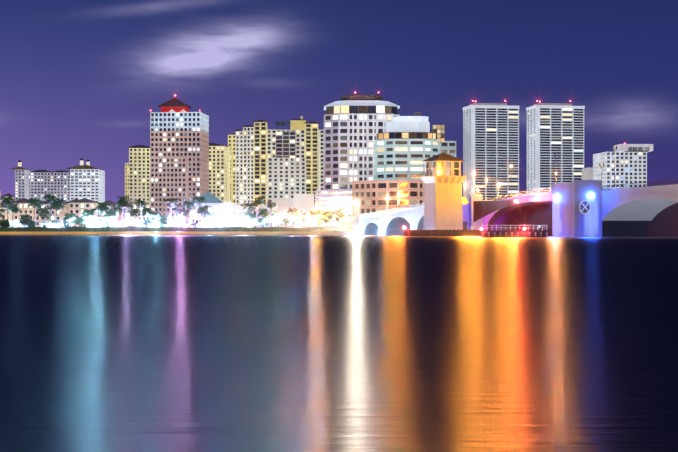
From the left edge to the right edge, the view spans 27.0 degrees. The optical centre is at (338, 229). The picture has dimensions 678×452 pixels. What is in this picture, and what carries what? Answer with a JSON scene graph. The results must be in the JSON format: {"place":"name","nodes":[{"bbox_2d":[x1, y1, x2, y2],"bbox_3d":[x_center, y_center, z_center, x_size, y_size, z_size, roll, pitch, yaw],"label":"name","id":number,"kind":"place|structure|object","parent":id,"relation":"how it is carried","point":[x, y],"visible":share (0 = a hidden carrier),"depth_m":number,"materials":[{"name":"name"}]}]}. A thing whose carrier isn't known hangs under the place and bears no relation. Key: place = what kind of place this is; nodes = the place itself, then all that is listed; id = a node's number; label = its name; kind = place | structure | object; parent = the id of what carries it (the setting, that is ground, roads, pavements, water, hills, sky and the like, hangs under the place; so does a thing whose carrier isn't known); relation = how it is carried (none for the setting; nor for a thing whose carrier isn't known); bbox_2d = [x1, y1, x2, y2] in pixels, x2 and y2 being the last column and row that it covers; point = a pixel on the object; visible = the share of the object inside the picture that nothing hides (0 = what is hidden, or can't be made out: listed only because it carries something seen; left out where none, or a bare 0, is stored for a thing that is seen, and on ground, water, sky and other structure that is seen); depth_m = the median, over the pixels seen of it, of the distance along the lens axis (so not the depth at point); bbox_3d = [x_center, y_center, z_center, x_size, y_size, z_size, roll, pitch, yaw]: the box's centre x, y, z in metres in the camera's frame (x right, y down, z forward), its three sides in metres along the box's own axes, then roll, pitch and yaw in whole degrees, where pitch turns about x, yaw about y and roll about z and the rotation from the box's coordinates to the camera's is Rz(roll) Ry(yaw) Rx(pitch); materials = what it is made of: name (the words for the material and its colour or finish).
{"place":"outdoors","nodes":[
{"label":"outdoors","id":0,"kind":"place"},
{"bbox_2d":[10,158,104,202],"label":"city place towers","id":1,"kind":"structure","parent":0,"point":[82,181],"depth_m":1303.68,"materials":[{"name":"paint"}]},
{"bbox_2d":[125,143,229,226],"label":"cream residential towers","id":2,"kind":"structure","parent":0,"point":[137,176],"depth_m":957.52,"materials":[{"name":"paint"}]},
{"bbox_2d":[150,95,208,227],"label":"high-rise building","id":3,"kind":"structure","parent":0,"point":[179,150],"depth_m":896.79,"materials":[{"name":"paint"}]},
{"bbox_2d":[190,191,259,227],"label":"building","id":4,"kind":"structure","parent":0,"point":[227,214],"depth_m":763.62,"materials":[{"name":"paint"}]},
{"bbox_2d":[228,116,323,225],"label":"apartment building","id":5,"kind":"structure","parent":0,"point":[271,165],"depth_m":980.55,"materials":[{"name":"paint"}]},
{"bbox_2d":[0,235,677,451],"bbox_3d":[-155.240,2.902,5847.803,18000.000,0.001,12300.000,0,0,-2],"label":"lagoon water","id":6,"kind":"structure","parent":0,"point":[242,343],"depth_m":35.97,"materials":[{"name":"blue liquid"}]},
{"bbox_2d":[404,199,547,236],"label":"channel fenders","id":7,"kind":"object","parent":6,"relation":"on","point":[472,231],"visible":0.94,"depth_m":601.47,"materials":[{"name":"paint"}]},
{"bbox_2d":[339,153,677,236],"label":"bridge","id":8,"kind":"structure","parent":6,"relation":"on","point":[576,209],"depth_m":597.42,"materials":[{"name":"paint"}]},
{"bbox_2d":[95,146,616,235],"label":"street lamps","id":9,"kind":"object","parent":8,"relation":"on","point":[614,150],"visible":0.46,"depth_m":613.13,"materials":[{"name":"paint"}]},
{"bbox_2d":[0,0,677,226],"label":"sky","id":10,"kind":"structure","parent":0,"point":[79,79],"materials":[{"name":"purple"}]},
{"bbox_2d":[335,207,347,215],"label":"tree","id":11,"kind":"object","parent":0,"point":[340,210],"visible":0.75,"depth_m":720.75,"materials":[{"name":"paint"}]},
{"bbox_2d":[324,92,399,189],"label":"office tower","id":12,"kind":"structure","parent":0,"point":[354,125],"depth_m":901.07,"materials":[{"name":"paint"}]},
{"bbox_2d":[352,179,424,215],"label":"curved office building","id":13,"kind":"structure","parent":0,"point":[369,196],"depth_m":806.59,"materials":[{"name":"paint"}]},
{"bbox_2d":[374,112,455,179],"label":"office building","id":14,"kind":"structure","parent":0,"point":[404,146],"depth_m":865.66,"materials":[{"name":"paint"}]},
{"bbox_2d":[463,100,519,202],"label":"high-rise building","id":15,"kind":"structure","parent":0,"point":[491,143],"depth_m":1004.39,"materials":[{"name":"paint"}]},
{"bbox_2d":[526,100,584,194],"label":"high-rise building","id":16,"kind":"structure","parent":0,"point":[555,128],"depth_m":1015.60,"materials":[{"name":"paint"}]},
{"bbox_2d":[582,143,652,188],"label":"gridded office block","id":17,"kind":"structure","parent":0,"point":[630,163],"depth_m":825.26,"materials":[{"name":"paint"}]},
{"label":"ground","id":18,"kind":"structure","parent":0,"visible":0},
{"bbox_2d":[0,219,9,226],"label":"bush","id":19,"kind":"object","parent":18,"relation":"on","point":[4,223],"visible":0.98,"depth_m":709.48,"materials":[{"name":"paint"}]},
{"bbox_2d":[0,196,15,218],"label":"palm","id":20,"kind":"object","parent":18,"relation":"on","point":[7,201],"visible":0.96,"depth_m":711.47,"materials":[{"name":"plant"}]},
{"bbox_2d":[5,203,20,226],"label":"palm","id":21,"kind":"object","parent":18,"relation":"on","point":[15,208],"visible":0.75,"depth_m":720.17,"materials":[{"name":"plant"}]},
{"bbox_2d":[19,214,32,226],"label":"bush","id":22,"kind":"object","parent":18,"relation":"on","point":[25,219],"visible":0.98,"depth_m":706.64,"materials":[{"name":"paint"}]},
{"bbox_2d":[24,219,35,226],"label":"bush","id":23,"kind":"object","parent":18,"relation":"on","point":[33,224],"visible":0.56,"depth_m":715.09,"materials":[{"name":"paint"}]},
{"bbox_2d":[27,198,43,221],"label":"palm","id":24,"kind":"object","parent":18,"relation":"on","point":[36,202],"visible":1,"depth_m":715.02,"materials":[{"name":"plant"}]},
{"bbox_2d":[36,207,52,226],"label":"palm","id":25,"kind":"object","parent":18,"relation":"on","point":[44,212],"visible":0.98,"depth_m":708.37,"materials":[{"name":"plant"}]},
{"bbox_2d":[42,193,57,227],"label":"palm","id":26,"kind":"object","parent":18,"relation":"on","point":[50,198],"visible":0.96,"depth_m":725.25,"materials":[{"name":"plant"}]},
{"bbox_2d":[50,199,66,227],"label":"palm","id":27,"kind":"object","parent":18,"relation":"on","point":[58,204],"visible":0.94,"depth_m":716.81,"materials":[{"name":"plant"}]},
{"bbox_2d":[0,193,121,227],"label":"lowrise apartments","id":28,"kind":"structure","parent":18,"relation":"on","point":[77,207],"depth_m":796.28,"materials":[{"name":"paint"}]},
{"bbox_2d":[63,221,73,226],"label":"bush","id":29,"kind":"object","parent":18,"relation":"on","point":[65,223],"visible":0.62,"depth_m":716.81,"materials":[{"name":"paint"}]},
{"bbox_2d":[62,213,75,226],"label":"palm","id":30,"kind":"object","parent":18,"relation":"on","point":[69,216],"visible":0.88,"depth_m":707.27,"materials":[{"name":"plant"}]},
{"bbox_2d":[72,215,88,226],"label":"bush","id":31,"kind":"object","parent":18,"relation":"on","point":[78,220],"visible":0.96,"depth_m":705.08,"materials":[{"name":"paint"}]},
{"bbox_2d":[81,209,98,225],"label":"palm","id":32,"kind":"object","parent":18,"relation":"on","point":[87,212],"visible":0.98,"depth_m":711.12,"materials":[{"name":"plant"}]},
{"bbox_2d":[97,203,111,226],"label":"palm","id":33,"kind":"object","parent":18,"relation":"on","point":[101,207],"visible":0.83,"depth_m":715.06,"materials":[{"name":"plant"}]},
{"bbox_2d":[101,218,114,226],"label":"bush","id":34,"kind":"object","parent":18,"relation":"on","point":[105,223],"visible":0.9,"depth_m":712.06,"materials":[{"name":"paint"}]},
{"bbox_2d":[103,209,117,226],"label":"palm","id":35,"kind":"object","parent":18,"relation":"on","point":[109,213],"visible":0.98,"depth_m":709.87,"materials":[{"name":"plant"}]},
{"bbox_2d":[110,205,125,226],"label":"palm","id":36,"kind":"object","parent":18,"relation":"on","point":[118,208],"visible":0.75,"depth_m":720.90,"materials":[{"name":"plant"}]},
{"bbox_2d":[116,196,131,226],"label":"palm","id":37,"kind":"object","parent":18,"relation":"on","point":[121,200],"visible":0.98,"depth_m":714.42,"materials":[{"name":"plant"}]},
{"bbox_2d":[124,220,132,226],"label":"bush","id":38,"kind":"object","parent":18,"relation":"on","point":[129,223],"visible":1,"depth_m":718.00,"materials":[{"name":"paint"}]},
{"bbox_2d":[124,201,134,226],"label":"palm","id":39,"kind":"object","parent":18,"relation":"on","point":[131,206],"visible":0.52,"depth_m":722.35,"materials":[{"name":"plant"}]},
{"bbox_2d":[127,208,140,225],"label":"palm","id":40,"kind":"object","parent":18,"relation":"on","point":[132,212],"visible":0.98,"depth_m":708.27,"materials":[{"name":"plant"}]},
{"bbox_2d":[134,199,148,226],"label":"palm","id":41,"kind":"object","parent":18,"relation":"on","point":[142,204],"visible":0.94,"depth_m":718.18,"materials":[{"name":"plant"}]},
{"bbox_2d":[140,207,152,226],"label":"palm","id":42,"kind":"object","parent":18,"relation":"on","point":[146,211],"visible":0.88,"depth_m":710.26,"materials":[{"name":"plant"}]},
{"bbox_2d":[141,219,153,226],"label":"bush","id":43,"kind":"object","parent":18,"relation":"on","point":[144,222],"visible":0.79,"depth_m":713.89,"materials":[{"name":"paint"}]},
{"bbox_2d":[148,211,159,227],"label":"palm","id":44,"kind":"object","parent":18,"relation":"on","point":[155,214],"visible":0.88,"depth_m":708.63,"materials":[{"name":"plant"}]},
{"bbox_2d":[156,215,171,226],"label":"bush","id":45,"kind":"object","parent":18,"relation":"on","point":[165,220],"visible":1,"depth_m":706.21,"materials":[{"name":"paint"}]},
{"bbox_2d":[163,197,177,226],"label":"palm","id":46,"kind":"object","parent":18,"relation":"on","point":[171,201],"visible":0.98,"depth_m":718.75,"materials":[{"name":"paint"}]},
{"bbox_2d":[168,204,180,226],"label":"palm","id":47,"kind":"object","parent":18,"relation":"on","point":[176,211],"visible":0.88,"depth_m":724.34,"materials":[{"name":"plant"}]},
{"bbox_2d":[0,226,353,234],"bbox_3d":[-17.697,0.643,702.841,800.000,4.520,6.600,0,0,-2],"label":"shoreline","id":48,"kind":"structure","parent":18,"relation":"on","point":[137,230],"depth_m":701.89,"materials":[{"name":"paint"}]},
{"bbox_2d":[176,218,188,226],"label":"bush","id":49,"kind":"object","parent":18,"relation":"on","point":[180,223],"visible":0.88,"depth_m":712.60,"materials":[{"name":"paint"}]},
{"bbox_2d":[178,208,192,226],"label":"palm","id":50,"kind":"object","parent":18,"relation":"on","point":[184,212],"visible":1,"depth_m":710.95,"materials":[{"name":"plant"}]},
{"bbox_2d":[182,201,196,226],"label":"palm","id":51,"kind":"object","parent":18,"relation":"on","point":[187,204],"visible":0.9,"depth_m":721.65,"materials":[{"name":"plant"}]},
{"bbox_2d":[189,219,200,226],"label":"bush","id":52,"kind":"object","parent":18,"relation":"on","point":[193,222],"visible":0.83,"depth_m":720.57,"materials":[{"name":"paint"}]},
{"bbox_2d":[193,196,206,226],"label":"palm","id":53,"kind":"object","parent":18,"relation":"on","point":[199,201],"visible":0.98,"depth_m":717.95,"materials":[{"name":"plant"}]},
{"bbox_2d":[195,205,212,226],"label":"palm","id":54,"kind":"object","parent":18,"relation":"on","point":[204,208],"visible":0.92,"depth_m":726.92,"materials":[{"name":"plant"}]},
{"bbox_2d":[200,211,212,226],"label":"palm","id":55,"kind":"object","parent":18,"relation":"on","point":[204,215],"visible":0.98,"depth_m":711.12,"materials":[{"name":"plant"}]},
{"bbox_2d":[241,212,255,227],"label":"palm","id":56,"kind":"object","parent":18,"relation":"on","point":[250,216],"visible":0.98,"depth_m":713.22,"materials":[{"name":"plant"}]},
{"bbox_2d":[242,202,258,227],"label":"palm","id":57,"kind":"object","parent":18,"relation":"on","point":[250,208],"visible":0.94,"depth_m":720.11,"materials":[{"name":"plant"}]},
{"bbox_2d":[253,196,266,227],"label":"palm","id":58,"kind":"object","parent":18,"relation":"on","point":[260,201],"visible":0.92,"depth_m":724.12,"materials":[{"name":"plant"}]},
{"bbox_2d":[255,218,268,226],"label":"bush","id":59,"kind":"object","parent":18,"relation":"on","point":[260,221],"visible":0.9,"depth_m":719.66,"materials":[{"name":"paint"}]},
{"bbox_2d":[257,208,271,226],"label":"palm","id":60,"kind":"object","parent":18,"relation":"on","point":[262,211],"visible":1,"depth_m":712.07,"materials":[{"name":"plant"}]},
{"bbox_2d":[266,200,277,226],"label":"palm","id":61,"kind":"object","parent":18,"relation":"on","point":[273,204],"visible":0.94,"depth_m":722.34,"materials":[{"name":"plant"}]},
{"bbox_2d":[268,211,282,225],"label":"tree","id":62,"kind":"object","parent":18,"relation":"on","point":[273,221],"visible":0.38,"depth_m":733.45,"materials":[{"name":"plant"}]},
{"bbox_2d":[270,212,284,226],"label":"palm","id":63,"kind":"object","parent":18,"relation":"on","point":[277,217],"visible":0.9,"depth_m":710.04,"materials":[{"name":"plant"}]},
{"bbox_2d":[279,215,292,226],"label":"tree","id":64,"kind":"object","parent":18,"relation":"on","point":[286,218],"visible":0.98,"depth_m":709.28,"materials":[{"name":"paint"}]},
{"bbox_2d":[283,207,298,227],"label":"tree","id":65,"kind":"object","parent":18,"relation":"on","point":[291,212],"visible":0.69,"depth_m":738.99,"materials":[{"name":"plant"}]},
{"bbox_2d":[287,217,301,227],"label":"tree","id":66,"kind":"object","parent":18,"relation":"on","point":[296,222],"visible":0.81,"depth_m":714.40,"materials":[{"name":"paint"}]},
{"bbox_2d":[255,190,352,227],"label":"building","id":67,"kind":"structure","parent":18,"relation":"on","point":[329,199],"depth_m":849.82,"materials":[{"name":"paint"}]},
{"bbox_2d":[296,210,314,226],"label":"tree","id":68,"kind":"object","parent":18,"relation":"on","point":[305,218],"visible":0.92,"depth_m":727.50,"materials":[{"name":"plant"}]},
{"bbox_2d":[309,208,323,225],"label":"tree","id":69,"kind":"object","parent":18,"relation":"on","point":[315,211],"visible":0.44,"depth_m":742.91,"materials":[{"name":"plant"}]},
{"bbox_2d":[313,214,327,225],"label":"tree","id":70,"kind":"object","parent":18,"relation":"on","point":[320,221],"visible":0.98,"depth_m":710.44,"materials":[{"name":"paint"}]},
{"bbox_2d":[319,208,329,226],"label":"tree","id":71,"kind":"object","parent":18,"relation":"on","point":[321,213],"visible":0.27,"depth_m":732.93,"materials":[{"name":"plant"}]},
{"bbox_2d":[324,209,341,227],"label":"palm","id":72,"kind":"object","parent":18,"relation":"on","point":[331,214],"visible":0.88,"depth_m":714.63,"materials":[{"name":"plant"}]}
]}

